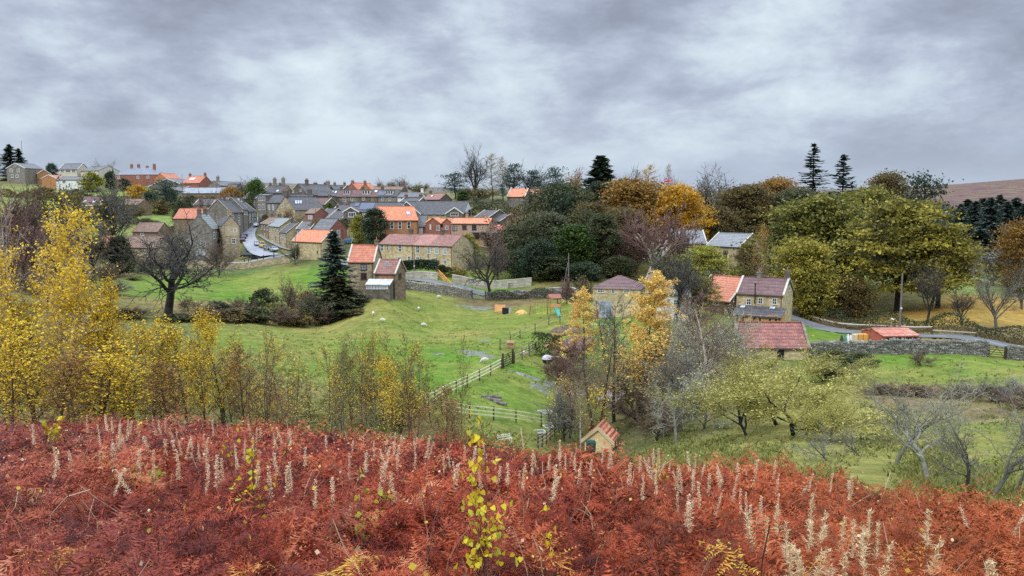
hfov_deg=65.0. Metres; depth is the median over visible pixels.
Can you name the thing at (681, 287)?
bare tree
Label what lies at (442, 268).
topiary dome
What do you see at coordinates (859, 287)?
autumn tree
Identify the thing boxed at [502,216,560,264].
evergreen tree
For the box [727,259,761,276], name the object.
brown bush
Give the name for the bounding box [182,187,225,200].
long barn
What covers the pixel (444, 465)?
willowherb stalk
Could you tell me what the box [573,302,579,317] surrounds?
orange tank
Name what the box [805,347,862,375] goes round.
scrub bush
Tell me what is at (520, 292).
drystone wall
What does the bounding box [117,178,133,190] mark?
dark bush
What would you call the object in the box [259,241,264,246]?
parked van
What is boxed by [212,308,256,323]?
scrub bush
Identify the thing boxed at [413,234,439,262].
stone cottage
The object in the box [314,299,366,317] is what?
scrub bush
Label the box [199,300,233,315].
scrub bush
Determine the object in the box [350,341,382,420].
birch sapling
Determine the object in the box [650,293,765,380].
bare tree
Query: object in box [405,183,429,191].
yellow tree
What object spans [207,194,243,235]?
street house
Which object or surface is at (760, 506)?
willowherb stalk
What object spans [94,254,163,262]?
village hedge
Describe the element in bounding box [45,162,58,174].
dark bush
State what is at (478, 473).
willowherb stalk
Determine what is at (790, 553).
grass plume
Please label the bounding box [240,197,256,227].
street house
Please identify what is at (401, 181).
bare tree
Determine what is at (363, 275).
window
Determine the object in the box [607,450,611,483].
willowherb stalk
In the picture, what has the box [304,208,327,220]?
brick house
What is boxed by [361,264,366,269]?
window
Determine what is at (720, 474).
willowherb stalk
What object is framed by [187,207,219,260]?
stone chapel
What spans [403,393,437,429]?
birch sapling
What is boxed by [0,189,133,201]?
village hedge
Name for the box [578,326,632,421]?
bare tree
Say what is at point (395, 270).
stone house
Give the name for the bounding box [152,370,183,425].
birch sapling
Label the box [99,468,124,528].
willowherb stalk
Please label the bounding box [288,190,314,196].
stone house
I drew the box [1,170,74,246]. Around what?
bare tree
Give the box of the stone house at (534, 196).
[530,189,541,210]
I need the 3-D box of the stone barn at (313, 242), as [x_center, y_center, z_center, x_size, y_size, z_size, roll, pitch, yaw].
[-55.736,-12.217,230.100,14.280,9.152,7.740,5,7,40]
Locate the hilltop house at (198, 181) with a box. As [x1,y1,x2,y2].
[183,172,211,186]
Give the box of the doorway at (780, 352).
[777,350,783,359]
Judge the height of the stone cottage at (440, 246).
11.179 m
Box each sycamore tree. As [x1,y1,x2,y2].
[730,191,885,285]
[763,235,858,313]
[816,196,993,310]
[817,183,912,279]
[885,226,1000,307]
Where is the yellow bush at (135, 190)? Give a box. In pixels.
[124,184,147,198]
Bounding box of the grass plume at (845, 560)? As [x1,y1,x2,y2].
[833,550,848,575]
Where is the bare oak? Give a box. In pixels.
[91,208,232,314]
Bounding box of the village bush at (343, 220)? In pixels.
[340,218,352,227]
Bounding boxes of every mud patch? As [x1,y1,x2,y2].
[456,305,494,310]
[465,351,488,356]
[482,355,495,358]
[508,370,544,381]
[529,382,552,395]
[537,378,585,395]
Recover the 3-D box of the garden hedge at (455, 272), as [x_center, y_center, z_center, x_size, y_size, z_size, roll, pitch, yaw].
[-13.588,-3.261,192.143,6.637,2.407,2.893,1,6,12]
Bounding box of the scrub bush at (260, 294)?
[244,287,282,309]
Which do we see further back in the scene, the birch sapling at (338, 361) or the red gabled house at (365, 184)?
the red gabled house at (365, 184)
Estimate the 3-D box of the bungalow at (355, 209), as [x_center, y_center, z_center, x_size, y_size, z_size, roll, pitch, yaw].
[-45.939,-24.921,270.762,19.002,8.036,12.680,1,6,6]
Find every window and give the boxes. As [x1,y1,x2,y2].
[348,212,355,216]
[360,273,366,279]
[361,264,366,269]
[746,298,750,304]
[757,298,762,303]
[772,298,776,304]
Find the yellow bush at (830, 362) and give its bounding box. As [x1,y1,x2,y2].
[797,348,918,382]
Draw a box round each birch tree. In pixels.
[0,179,36,305]
[0,238,55,420]
[0,280,69,422]
[0,301,56,407]
[0,309,95,425]
[0,327,62,429]
[1,193,134,423]
[10,244,118,422]
[10,344,111,427]
[31,266,142,421]
[48,332,157,427]
[49,278,143,417]
[81,349,187,422]
[93,312,175,415]
[113,306,194,424]
[124,354,206,426]
[142,318,225,424]
[167,340,244,423]
[170,298,280,424]
[206,335,274,429]
[321,344,374,424]
[365,349,423,430]
[395,367,428,426]
[414,381,473,440]
[427,395,473,443]
[562,373,591,449]
[703,396,720,428]
[743,222,777,276]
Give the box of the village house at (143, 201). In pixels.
[125,194,151,215]
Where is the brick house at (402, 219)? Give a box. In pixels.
[375,206,417,236]
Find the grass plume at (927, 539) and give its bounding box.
[921,509,935,575]
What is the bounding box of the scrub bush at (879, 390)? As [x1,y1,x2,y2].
[849,379,904,393]
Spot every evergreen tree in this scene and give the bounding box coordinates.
[100,235,136,274]
[239,177,266,208]
[357,207,390,243]
[455,191,470,202]
[495,223,525,259]
[501,247,535,278]
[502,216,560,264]
[512,179,598,220]
[514,237,565,280]
[530,255,575,279]
[535,188,594,237]
[549,222,602,273]
[560,205,613,258]
[561,261,605,280]
[579,178,619,207]
[582,211,624,273]
[596,255,638,277]
[888,168,966,237]
[921,197,967,237]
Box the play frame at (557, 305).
[529,294,561,316]
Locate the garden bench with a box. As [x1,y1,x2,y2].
[497,433,511,442]
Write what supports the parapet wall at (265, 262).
on the ground
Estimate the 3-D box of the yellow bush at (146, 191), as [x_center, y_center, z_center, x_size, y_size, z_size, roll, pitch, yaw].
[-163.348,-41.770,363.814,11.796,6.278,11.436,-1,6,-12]
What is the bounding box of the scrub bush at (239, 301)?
[225,292,261,313]
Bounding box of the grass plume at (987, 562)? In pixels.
[983,559,991,575]
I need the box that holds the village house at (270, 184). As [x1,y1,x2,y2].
[264,182,280,190]
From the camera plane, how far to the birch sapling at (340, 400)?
37.98 m
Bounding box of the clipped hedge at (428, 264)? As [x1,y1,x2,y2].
[403,259,439,270]
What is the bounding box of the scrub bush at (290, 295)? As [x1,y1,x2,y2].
[266,274,304,309]
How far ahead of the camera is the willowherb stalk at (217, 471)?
8.42 m
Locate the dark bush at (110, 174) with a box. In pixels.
[103,170,117,188]
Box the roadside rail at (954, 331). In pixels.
[931,329,976,336]
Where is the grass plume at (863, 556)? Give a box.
[860,532,868,575]
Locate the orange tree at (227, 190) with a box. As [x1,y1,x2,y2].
[215,185,244,201]
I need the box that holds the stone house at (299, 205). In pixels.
[276,189,322,222]
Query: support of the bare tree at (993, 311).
on the ground
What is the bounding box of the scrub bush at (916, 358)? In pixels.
[908,349,940,365]
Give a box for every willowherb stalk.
[32,424,35,457]
[51,450,58,494]
[53,447,63,483]
[67,451,74,470]
[97,425,100,446]
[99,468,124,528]
[113,469,157,532]
[117,426,121,458]
[135,449,141,491]
[142,436,152,462]
[151,450,154,531]
[162,439,168,460]
[171,440,179,461]
[175,454,180,515]
[184,440,190,459]
[190,437,193,472]
[200,437,208,463]
[204,448,208,471]
[205,464,209,509]
[213,455,220,489]
[219,458,225,491]
[234,443,239,481]
[242,439,246,469]
[255,461,260,512]
[266,466,276,562]
[272,453,280,497]
[284,465,290,505]
[287,462,293,515]
[303,448,306,466]
[313,479,317,512]
[329,477,335,517]
[348,454,350,499]
[363,452,368,478]
[377,466,382,501]
[380,449,387,477]
[381,446,390,482]
[382,463,386,485]
[388,472,400,529]
[424,436,429,476]
[442,454,446,492]
[450,463,459,514]
[477,469,481,488]
[505,464,509,498]
[521,463,525,498]
[530,453,533,478]
[544,476,561,521]
[549,464,558,526]
[589,460,592,475]
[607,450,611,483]
[623,463,631,524]
[638,456,641,495]
[640,473,645,521]
[643,459,659,495]
[651,449,654,498]
[654,470,657,515]
[656,448,661,485]
[673,466,679,506]
[673,473,686,501]
[679,468,683,494]
[681,494,691,554]
[685,502,693,557]
[686,452,693,494]
[690,469,695,516]
[697,481,701,524]
[707,473,711,501]
[713,494,721,520]
[716,465,727,489]
[716,471,723,490]
[731,477,737,508]
[738,488,742,522]
[744,492,748,514]
[745,505,752,535]
[751,459,758,492]
[758,495,763,544]
[772,460,775,493]
[806,473,813,494]
[827,473,833,499]
[958,503,984,568]
[1010,515,1023,534]
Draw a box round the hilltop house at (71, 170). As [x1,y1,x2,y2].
[58,163,86,176]
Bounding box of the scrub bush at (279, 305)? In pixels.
[265,301,289,321]
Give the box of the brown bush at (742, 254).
[732,242,760,275]
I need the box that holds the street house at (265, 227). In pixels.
[260,212,278,238]
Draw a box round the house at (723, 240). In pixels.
[706,232,763,274]
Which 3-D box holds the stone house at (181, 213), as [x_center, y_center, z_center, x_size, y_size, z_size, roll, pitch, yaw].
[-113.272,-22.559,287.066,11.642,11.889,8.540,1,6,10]
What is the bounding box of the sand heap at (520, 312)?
[515,309,526,314]
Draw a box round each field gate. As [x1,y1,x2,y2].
[471,290,485,298]
[502,349,513,368]
[987,344,1006,359]
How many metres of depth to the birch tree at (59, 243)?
36.70 m
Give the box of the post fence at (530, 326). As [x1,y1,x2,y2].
[500,315,559,343]
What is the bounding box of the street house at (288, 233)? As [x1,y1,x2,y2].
[279,217,299,247]
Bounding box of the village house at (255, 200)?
[243,187,265,211]
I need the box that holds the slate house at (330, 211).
[324,204,341,217]
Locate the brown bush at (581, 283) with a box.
[567,275,593,300]
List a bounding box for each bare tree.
[0,182,46,255]
[0,192,36,235]
[0,239,35,305]
[0,249,93,306]
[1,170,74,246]
[1,207,58,285]
[8,217,82,274]
[42,237,90,269]
[49,198,117,265]
[78,221,113,271]
[84,172,137,236]
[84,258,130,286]
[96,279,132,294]
[111,254,147,269]
[119,275,146,280]
[137,255,173,266]
[144,220,200,274]
[199,234,242,275]
[234,175,254,196]
[383,175,410,186]
[450,228,507,295]
[458,143,495,199]
[471,234,515,279]
[500,159,527,189]
[520,166,549,188]
[526,374,591,441]
[532,343,576,387]
[548,335,591,372]
[548,336,617,428]
[550,275,578,303]
[553,165,584,187]
[561,348,612,437]
[571,385,622,432]
[576,293,649,422]
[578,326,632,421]
[585,293,623,368]
[590,204,663,274]
[591,311,635,392]
[595,367,660,423]
[623,164,637,197]
[630,385,695,440]
[634,326,712,410]
[636,361,690,420]
[638,290,734,418]
[638,359,682,421]
[643,242,726,295]
[644,378,704,440]
[648,315,704,391]
[648,346,699,427]
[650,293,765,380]
[652,205,707,266]
[656,240,722,321]
[662,315,713,348]
[664,354,778,428]
[666,295,711,372]
[671,286,731,373]
[681,359,730,394]
[684,307,770,381]
[692,346,765,399]
[694,162,733,228]
[702,306,774,367]
[907,253,952,323]
[944,284,977,321]
[962,240,993,272]
[969,259,1023,327]
[970,241,1019,285]
[988,257,1023,308]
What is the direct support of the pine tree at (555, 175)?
on the ground
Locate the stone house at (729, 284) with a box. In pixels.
[695,274,740,314]
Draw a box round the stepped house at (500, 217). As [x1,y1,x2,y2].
[493,213,514,223]
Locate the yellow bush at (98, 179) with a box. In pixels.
[78,171,106,191]
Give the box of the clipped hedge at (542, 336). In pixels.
[529,331,562,356]
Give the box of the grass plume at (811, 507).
[806,492,815,536]
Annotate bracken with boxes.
[0,408,1023,575]
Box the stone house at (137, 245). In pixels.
[123,236,169,258]
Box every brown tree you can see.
[25,174,109,238]
[36,179,86,223]
[563,167,588,210]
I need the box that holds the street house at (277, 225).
[268,212,296,243]
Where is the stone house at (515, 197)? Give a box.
[507,188,530,209]
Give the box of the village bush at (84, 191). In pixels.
[57,188,93,196]
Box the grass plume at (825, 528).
[804,525,828,567]
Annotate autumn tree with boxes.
[464,232,480,258]
[479,224,509,264]
[484,197,549,235]
[504,208,525,229]
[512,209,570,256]
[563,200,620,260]
[583,175,679,240]
[599,204,658,262]
[646,180,724,248]
[665,244,739,277]
[690,276,723,316]
[700,205,750,240]
[704,182,793,235]
[732,174,807,231]
[755,186,815,231]
[795,274,837,319]
[827,273,885,318]
[861,168,922,231]
[985,216,1023,283]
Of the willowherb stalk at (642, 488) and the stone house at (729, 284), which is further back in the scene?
the stone house at (729, 284)
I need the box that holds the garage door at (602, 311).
[598,301,612,317]
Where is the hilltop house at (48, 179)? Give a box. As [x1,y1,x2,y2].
[42,174,61,187]
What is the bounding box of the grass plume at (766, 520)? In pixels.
[758,515,774,552]
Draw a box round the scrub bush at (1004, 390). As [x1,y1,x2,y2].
[945,376,1019,401]
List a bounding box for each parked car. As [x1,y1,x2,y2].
[240,253,253,257]
[269,246,277,250]
[343,238,355,242]
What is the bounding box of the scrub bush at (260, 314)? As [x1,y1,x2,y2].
[237,306,276,323]
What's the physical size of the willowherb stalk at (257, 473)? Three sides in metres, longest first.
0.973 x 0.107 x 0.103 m
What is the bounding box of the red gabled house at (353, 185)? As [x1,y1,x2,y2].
[346,181,373,189]
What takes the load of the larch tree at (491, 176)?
on the ground
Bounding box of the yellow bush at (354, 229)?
[349,214,366,242]
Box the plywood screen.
[550,332,561,350]
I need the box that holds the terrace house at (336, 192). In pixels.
[332,190,340,201]
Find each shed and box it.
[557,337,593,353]
[581,419,619,453]
[860,327,920,340]
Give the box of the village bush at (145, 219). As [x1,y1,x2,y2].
[134,217,155,225]
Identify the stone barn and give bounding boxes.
[291,229,343,259]
[729,321,810,359]
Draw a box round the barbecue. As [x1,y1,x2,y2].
[542,355,551,367]
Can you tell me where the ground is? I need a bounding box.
[0,177,1023,575]
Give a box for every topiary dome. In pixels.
[438,265,445,272]
[443,266,452,272]
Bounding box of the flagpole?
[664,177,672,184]
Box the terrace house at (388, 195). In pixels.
[378,185,400,201]
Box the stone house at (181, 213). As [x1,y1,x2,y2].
[173,208,207,235]
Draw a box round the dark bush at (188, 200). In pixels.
[180,195,198,207]
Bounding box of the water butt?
[586,440,595,455]
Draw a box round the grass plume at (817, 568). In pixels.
[811,547,825,575]
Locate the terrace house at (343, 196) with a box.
[337,185,361,203]
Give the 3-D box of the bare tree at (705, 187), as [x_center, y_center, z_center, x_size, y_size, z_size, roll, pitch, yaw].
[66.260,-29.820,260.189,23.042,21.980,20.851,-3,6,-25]
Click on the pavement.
(272, 242)
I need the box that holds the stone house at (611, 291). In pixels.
[591,275,644,318]
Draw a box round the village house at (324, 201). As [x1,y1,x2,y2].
[315,193,337,207]
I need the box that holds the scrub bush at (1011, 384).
[992,373,1023,394]
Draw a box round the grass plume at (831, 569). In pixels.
[821,564,837,575]
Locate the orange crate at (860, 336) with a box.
[852,333,868,342]
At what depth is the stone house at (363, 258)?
158.95 m
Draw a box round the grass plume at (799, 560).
[792,545,810,575]
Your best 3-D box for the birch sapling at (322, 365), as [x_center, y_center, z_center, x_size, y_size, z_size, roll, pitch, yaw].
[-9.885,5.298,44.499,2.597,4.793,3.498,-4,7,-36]
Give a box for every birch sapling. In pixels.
[41,416,65,451]
[77,391,98,425]
[110,464,165,523]
[139,387,149,425]
[143,343,178,420]
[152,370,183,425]
[182,322,227,422]
[209,344,247,424]
[209,366,251,425]
[219,398,252,418]
[220,378,253,412]
[222,337,286,428]
[222,428,249,475]
[224,341,268,421]
[228,425,285,562]
[241,381,277,416]
[243,336,305,418]
[247,321,285,431]
[247,384,270,427]
[247,404,284,425]
[258,364,304,425]
[259,389,309,425]
[262,386,299,413]
[265,346,303,411]
[267,354,313,420]
[271,399,313,415]
[271,400,306,425]
[278,358,329,421]
[280,402,315,432]
[305,342,358,419]
[312,370,345,436]
[314,359,356,432]
[318,374,373,424]
[319,393,356,425]
[324,352,354,411]
[326,332,364,422]
[326,361,356,403]
[327,329,356,434]
[328,405,385,428]
[331,398,375,417]
[344,348,384,404]
[345,328,371,427]
[348,410,371,425]
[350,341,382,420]
[350,467,392,572]
[353,372,383,411]
[353,381,376,418]
[354,390,381,420]
[355,329,383,425]
[356,324,410,424]
[357,401,391,432]
[358,331,384,413]
[358,380,400,419]
[361,333,383,415]
[366,378,389,422]
[375,381,406,434]
[381,378,416,432]
[382,360,402,418]
[384,397,412,432]
[388,326,434,435]
[388,337,431,427]
[393,380,424,425]
[393,407,407,432]
[395,349,421,409]
[398,404,441,437]
[400,392,425,429]
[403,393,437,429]
[406,341,439,426]
[417,372,444,427]
[439,410,522,575]
[443,327,473,434]
[529,505,560,575]
[652,461,667,483]
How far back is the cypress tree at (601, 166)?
254.31 m
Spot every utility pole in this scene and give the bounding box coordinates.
[564,253,568,280]
[899,273,902,326]
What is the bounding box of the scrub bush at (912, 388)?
[875,377,938,396]
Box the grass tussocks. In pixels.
[0,292,1023,517]
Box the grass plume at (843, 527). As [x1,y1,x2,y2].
[836,516,847,570]
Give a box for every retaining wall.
[406,271,437,279]
[452,274,531,288]
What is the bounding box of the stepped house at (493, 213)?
[474,209,503,218]
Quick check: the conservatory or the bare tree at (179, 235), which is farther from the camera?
the bare tree at (179, 235)
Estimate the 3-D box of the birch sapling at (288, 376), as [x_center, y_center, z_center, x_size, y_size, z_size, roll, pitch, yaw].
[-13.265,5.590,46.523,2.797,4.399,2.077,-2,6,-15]
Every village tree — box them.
[116,200,153,218]
[168,221,184,243]
[189,188,208,207]
[205,184,233,207]
[281,207,306,220]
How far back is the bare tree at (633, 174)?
278.52 m
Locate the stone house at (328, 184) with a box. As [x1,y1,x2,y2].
[313,180,333,189]
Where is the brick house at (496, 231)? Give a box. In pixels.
[493,224,506,244]
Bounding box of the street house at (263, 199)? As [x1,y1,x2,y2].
[257,194,276,221]
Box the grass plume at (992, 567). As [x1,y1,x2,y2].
[985,559,997,575]
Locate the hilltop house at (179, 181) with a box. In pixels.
[148,178,184,191]
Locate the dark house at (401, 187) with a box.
[374,183,407,191]
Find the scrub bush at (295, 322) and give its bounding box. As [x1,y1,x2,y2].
[278,309,315,326]
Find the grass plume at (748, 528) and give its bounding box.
[744,512,758,569]
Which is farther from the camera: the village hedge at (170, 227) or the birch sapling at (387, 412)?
the village hedge at (170, 227)
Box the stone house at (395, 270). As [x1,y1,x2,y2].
[374,258,406,299]
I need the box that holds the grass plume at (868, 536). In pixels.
[865,508,873,565]
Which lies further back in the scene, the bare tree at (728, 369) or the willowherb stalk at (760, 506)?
the bare tree at (728, 369)
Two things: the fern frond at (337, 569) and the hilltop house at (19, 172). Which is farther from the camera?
the hilltop house at (19, 172)
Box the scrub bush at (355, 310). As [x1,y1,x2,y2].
[342,308,364,314]
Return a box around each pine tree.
[144,178,192,205]
[432,171,470,197]
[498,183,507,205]
[502,163,524,188]
[520,167,547,187]
[536,165,568,188]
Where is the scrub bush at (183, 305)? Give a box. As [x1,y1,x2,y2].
[176,295,204,310]
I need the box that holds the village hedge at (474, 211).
[468,204,508,214]
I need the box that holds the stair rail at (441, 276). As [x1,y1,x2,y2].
[436,269,451,283]
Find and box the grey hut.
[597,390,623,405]
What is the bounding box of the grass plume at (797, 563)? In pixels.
[792,549,805,575]
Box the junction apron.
[224,254,288,262]
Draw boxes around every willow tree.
[638,339,785,435]
[678,335,933,441]
[709,344,876,427]
[770,388,865,442]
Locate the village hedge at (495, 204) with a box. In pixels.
[469,196,534,215]
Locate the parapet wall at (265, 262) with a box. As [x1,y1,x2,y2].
[137,256,289,268]
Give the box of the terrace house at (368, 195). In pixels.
[358,185,381,201]
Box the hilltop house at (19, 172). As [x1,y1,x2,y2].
[6,163,42,183]
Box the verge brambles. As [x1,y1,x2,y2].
[800,314,1023,345]
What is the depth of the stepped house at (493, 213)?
256.89 m
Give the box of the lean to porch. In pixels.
[365,279,393,300]
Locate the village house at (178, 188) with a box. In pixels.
[174,183,189,196]
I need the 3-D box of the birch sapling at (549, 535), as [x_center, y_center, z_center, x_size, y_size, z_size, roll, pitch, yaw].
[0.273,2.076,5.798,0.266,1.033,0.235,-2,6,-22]
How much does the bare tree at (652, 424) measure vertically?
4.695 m
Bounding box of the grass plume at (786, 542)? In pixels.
[779,521,790,560]
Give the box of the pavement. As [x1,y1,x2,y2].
[259,234,291,249]
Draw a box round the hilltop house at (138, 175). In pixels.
[116,163,162,185]
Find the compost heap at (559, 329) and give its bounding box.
[548,325,585,335]
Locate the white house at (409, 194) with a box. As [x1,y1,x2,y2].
[397,187,425,201]
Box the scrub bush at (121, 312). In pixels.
[103,307,144,318]
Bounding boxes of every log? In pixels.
[485,397,501,400]
[490,395,501,397]
[493,400,506,404]
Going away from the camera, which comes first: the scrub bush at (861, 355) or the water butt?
the water butt
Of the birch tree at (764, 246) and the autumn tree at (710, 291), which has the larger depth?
the birch tree at (764, 246)
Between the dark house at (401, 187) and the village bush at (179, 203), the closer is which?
the village bush at (179, 203)
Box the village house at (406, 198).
[399,193,425,202]
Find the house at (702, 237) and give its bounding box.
[668,230,706,271]
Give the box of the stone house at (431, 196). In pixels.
[424,191,451,200]
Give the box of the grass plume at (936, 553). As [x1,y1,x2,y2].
[920,536,946,575]
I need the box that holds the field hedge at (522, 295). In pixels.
[486,288,563,300]
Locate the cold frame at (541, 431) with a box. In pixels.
[537,429,545,433]
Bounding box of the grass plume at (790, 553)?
[781,542,798,575]
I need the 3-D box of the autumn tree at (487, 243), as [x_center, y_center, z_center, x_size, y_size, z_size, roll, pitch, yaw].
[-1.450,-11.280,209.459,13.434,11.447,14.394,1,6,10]
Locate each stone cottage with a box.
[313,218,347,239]
[379,227,423,260]
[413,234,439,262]
[427,227,473,269]
[735,267,794,320]
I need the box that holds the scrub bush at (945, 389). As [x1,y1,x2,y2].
[918,379,988,397]
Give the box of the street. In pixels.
[242,217,277,255]
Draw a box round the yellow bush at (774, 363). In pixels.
[732,343,790,376]
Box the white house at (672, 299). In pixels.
[656,280,692,320]
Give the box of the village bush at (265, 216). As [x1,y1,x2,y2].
[258,214,268,226]
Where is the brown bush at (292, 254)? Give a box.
[278,240,302,264]
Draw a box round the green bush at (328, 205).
[321,202,333,209]
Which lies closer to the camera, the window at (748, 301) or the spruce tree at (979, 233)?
the window at (748, 301)
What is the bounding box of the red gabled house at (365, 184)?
[359,180,369,188]
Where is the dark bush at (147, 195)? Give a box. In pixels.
[139,191,157,200]
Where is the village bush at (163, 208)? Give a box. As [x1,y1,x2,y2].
[150,199,171,213]
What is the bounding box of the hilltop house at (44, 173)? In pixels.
[37,169,51,183]
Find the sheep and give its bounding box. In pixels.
[479,357,488,362]
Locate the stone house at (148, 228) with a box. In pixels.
[132,222,171,239]
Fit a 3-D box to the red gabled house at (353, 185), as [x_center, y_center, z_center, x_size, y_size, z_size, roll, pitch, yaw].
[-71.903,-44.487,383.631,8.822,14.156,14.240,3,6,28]
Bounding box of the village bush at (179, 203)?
[169,199,191,221]
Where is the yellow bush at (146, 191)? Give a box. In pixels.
[138,189,161,198]
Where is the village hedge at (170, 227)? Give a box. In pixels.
[126,218,173,230]
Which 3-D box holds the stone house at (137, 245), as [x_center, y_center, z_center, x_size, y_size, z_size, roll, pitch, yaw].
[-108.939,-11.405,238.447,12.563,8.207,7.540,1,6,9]
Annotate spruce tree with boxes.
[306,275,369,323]
[307,230,364,319]
[798,142,832,195]
[823,154,856,199]
[950,204,970,245]
[959,223,977,245]
[962,199,973,215]
[964,201,984,233]
[964,229,998,263]
[969,198,1000,224]
[972,197,1009,238]
[981,223,1004,266]
[986,194,1013,228]
[998,201,1016,227]
[1010,197,1023,217]
[1012,203,1023,221]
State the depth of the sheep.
97.15 m
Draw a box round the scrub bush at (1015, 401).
[988,384,1023,409]
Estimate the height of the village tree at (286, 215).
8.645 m
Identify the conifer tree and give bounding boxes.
[0,144,22,180]
[2,148,27,179]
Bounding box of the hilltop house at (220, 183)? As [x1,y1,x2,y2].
[208,175,229,186]
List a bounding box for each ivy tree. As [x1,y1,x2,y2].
[84,180,146,234]
[463,183,501,202]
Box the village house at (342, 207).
[335,199,350,210]
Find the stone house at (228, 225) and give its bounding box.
[217,209,239,257]
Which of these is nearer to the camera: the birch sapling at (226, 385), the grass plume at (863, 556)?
the grass plume at (863, 556)
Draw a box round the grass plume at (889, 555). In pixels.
[868,540,897,575]
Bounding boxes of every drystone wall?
[406,280,471,297]
[486,288,577,300]
[808,338,989,356]
[1006,344,1023,360]
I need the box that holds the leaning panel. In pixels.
[495,305,504,311]
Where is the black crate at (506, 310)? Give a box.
[502,307,510,313]
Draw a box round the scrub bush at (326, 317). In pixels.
[312,302,345,324]
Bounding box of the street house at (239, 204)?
[228,192,248,231]
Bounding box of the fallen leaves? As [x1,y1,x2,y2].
[3,417,1021,575]
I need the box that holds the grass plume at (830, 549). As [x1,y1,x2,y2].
[820,546,833,575]
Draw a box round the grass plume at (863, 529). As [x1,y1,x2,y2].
[855,524,873,575]
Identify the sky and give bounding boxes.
[0,0,1023,189]
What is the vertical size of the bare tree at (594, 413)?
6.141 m
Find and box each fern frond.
[13,542,89,575]
[33,546,86,575]
[225,560,276,575]
[315,553,381,575]
[532,529,582,575]
[697,540,760,575]
[799,558,825,575]
[892,542,933,575]
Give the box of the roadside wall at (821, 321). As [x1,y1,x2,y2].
[797,311,932,332]
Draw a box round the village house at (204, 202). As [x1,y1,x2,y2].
[193,194,215,207]
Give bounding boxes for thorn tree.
[774,427,835,461]
[804,418,871,457]
[833,365,973,477]
[866,353,1000,464]
[911,407,998,487]
[950,407,1023,495]
[984,380,1023,489]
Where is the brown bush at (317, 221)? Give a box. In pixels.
[305,218,319,228]
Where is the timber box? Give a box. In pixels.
[506,340,513,348]
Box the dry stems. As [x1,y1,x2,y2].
[0,414,1019,575]
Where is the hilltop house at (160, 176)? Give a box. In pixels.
[154,173,180,181]
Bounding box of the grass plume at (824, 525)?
[816,510,830,544]
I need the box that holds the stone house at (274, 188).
[266,177,291,194]
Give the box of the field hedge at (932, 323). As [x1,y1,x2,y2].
[792,301,1023,344]
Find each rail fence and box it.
[423,358,501,403]
[441,399,564,426]
[500,340,536,350]
[514,345,536,362]
[537,424,562,447]
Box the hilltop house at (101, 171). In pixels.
[81,166,119,184]
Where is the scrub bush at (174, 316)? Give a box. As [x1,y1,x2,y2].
[154,313,196,322]
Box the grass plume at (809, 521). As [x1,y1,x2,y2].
[798,519,816,551]
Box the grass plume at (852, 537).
[849,519,859,570]
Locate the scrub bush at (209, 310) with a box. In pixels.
[178,302,234,320]
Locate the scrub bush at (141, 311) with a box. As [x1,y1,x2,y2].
[127,306,162,317]
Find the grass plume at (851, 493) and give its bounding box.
[848,474,853,511]
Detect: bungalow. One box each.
[81,196,119,208]
[342,202,404,221]
[404,201,471,217]
[425,217,453,233]
[451,212,496,247]
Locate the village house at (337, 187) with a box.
[324,182,347,189]
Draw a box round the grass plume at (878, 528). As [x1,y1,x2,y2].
[870,521,881,573]
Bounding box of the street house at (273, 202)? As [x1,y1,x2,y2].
[267,189,288,217]
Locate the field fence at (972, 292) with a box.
[950,288,1012,295]
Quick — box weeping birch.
[610,190,702,282]
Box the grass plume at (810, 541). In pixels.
[803,520,812,564]
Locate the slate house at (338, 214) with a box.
[328,206,349,219]
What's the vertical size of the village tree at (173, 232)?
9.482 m
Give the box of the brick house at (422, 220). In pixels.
[418,215,427,233]
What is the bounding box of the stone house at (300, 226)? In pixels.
[296,221,315,233]
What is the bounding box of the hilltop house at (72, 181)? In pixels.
[56,177,95,191]
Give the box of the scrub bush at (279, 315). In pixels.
[253,301,304,325]
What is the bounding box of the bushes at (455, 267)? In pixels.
[452,266,465,275]
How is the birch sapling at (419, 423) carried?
on the ground
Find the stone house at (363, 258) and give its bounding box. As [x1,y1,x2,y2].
[347,237,382,294]
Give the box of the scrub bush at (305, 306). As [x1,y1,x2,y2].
[294,284,335,324]
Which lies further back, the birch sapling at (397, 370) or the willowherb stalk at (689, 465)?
the birch sapling at (397, 370)
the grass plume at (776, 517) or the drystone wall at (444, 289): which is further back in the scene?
the drystone wall at (444, 289)
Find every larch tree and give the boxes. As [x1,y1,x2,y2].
[478,153,507,201]
[492,156,512,199]
[544,286,610,370]
[546,372,590,428]
[581,325,693,416]
[588,270,693,382]
[639,164,662,198]
[662,163,671,186]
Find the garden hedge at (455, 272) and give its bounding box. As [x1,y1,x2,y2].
[442,270,467,276]
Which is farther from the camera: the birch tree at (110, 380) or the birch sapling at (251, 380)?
the birch sapling at (251, 380)
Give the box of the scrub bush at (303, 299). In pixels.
[294,290,321,318]
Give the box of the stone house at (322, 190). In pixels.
[291,178,335,200]
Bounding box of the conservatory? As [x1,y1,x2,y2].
[732,305,785,320]
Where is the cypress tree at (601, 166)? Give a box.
[576,155,617,206]
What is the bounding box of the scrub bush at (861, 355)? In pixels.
[846,351,881,367]
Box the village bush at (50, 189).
[31,187,58,196]
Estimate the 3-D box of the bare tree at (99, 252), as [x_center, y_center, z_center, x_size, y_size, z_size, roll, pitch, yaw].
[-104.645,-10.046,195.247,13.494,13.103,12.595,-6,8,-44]
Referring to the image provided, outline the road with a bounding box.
[270,254,1020,347]
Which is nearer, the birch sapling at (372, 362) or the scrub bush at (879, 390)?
the birch sapling at (372, 362)
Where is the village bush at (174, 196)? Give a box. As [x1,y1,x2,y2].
[161,187,177,201]
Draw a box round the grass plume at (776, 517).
[771,502,784,567]

